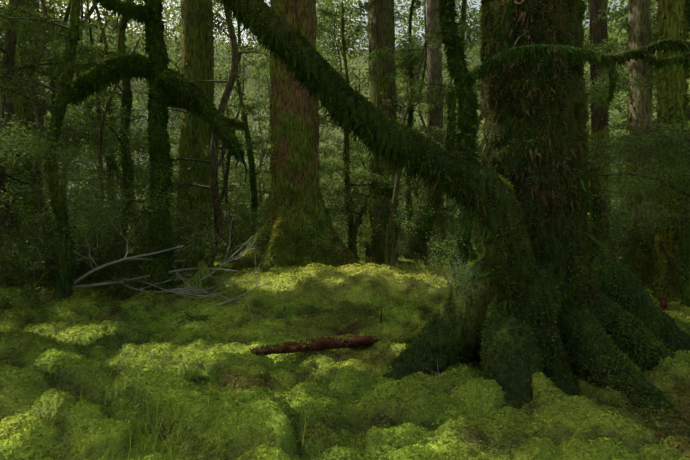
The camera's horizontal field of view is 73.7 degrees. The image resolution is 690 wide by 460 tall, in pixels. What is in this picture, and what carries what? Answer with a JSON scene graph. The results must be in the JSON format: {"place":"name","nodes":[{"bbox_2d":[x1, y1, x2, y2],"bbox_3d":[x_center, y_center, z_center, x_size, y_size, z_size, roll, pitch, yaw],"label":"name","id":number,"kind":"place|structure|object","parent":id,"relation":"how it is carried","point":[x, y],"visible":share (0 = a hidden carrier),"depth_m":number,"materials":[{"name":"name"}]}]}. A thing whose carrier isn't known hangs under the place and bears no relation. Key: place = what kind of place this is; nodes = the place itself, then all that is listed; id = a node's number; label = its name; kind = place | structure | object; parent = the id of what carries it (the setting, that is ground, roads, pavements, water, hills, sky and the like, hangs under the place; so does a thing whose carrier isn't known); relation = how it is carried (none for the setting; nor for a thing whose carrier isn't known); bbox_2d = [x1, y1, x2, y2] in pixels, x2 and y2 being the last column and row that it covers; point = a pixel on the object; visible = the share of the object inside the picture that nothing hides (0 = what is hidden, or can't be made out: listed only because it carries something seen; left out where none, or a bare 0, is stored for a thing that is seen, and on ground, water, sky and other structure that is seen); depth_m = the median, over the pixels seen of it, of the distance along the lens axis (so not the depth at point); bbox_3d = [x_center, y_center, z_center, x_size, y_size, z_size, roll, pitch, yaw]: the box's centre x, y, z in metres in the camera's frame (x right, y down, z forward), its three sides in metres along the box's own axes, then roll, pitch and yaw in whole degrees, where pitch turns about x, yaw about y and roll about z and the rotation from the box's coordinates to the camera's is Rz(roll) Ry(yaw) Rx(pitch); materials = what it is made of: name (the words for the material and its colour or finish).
{"place":"outdoors","nodes":[
{"label":"outdoors","id":0,"kind":"place"},
{"bbox_2d":[0,0,656,49],"label":"sky","id":1,"kind":"structure","parent":0,"point":[478,2],"materials":[{"name":"white"}]},
{"bbox_2d":[0,11,689,459],"bbox_3d":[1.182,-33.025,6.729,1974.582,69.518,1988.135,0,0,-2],"label":"ground","id":2,"kind":"structure","parent":0,"point":[110,449],"depth_m":3.72,"materials":[{"name":"green plant"}]},
{"bbox_2d":[0,0,689,425],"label":"trees","id":3,"kind":"object","parent":2,"relation":"on","point":[292,12],"visible":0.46,"depth_m":7.94,"materials":[{"name":"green plant"}]},
{"bbox_2d":[0,0,689,309],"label":"foliage","id":4,"kind":"object","parent":2,"relation":"on","point":[82,217],"visible":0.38,"depth_m":11.51,"materials":[{"name":"green plant"}]},
{"bbox_2d":[0,0,689,402],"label":"branches","id":5,"kind":"object","parent":2,"relation":"on","point":[92,270],"visible":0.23,"depth_m":8.69,"materials":[{"name":"brown wood"}]},
{"bbox_2d":[9,0,689,459],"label":"moss shag","id":6,"kind":"object","parent":2,"relation":"on","point":[183,100],"visible":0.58,"depth_m":4.40,"materials":[{"name":"plant"}]},
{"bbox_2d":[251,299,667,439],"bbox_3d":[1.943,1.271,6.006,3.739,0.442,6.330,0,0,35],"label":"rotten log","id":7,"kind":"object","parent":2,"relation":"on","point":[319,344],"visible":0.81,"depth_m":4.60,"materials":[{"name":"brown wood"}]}
]}

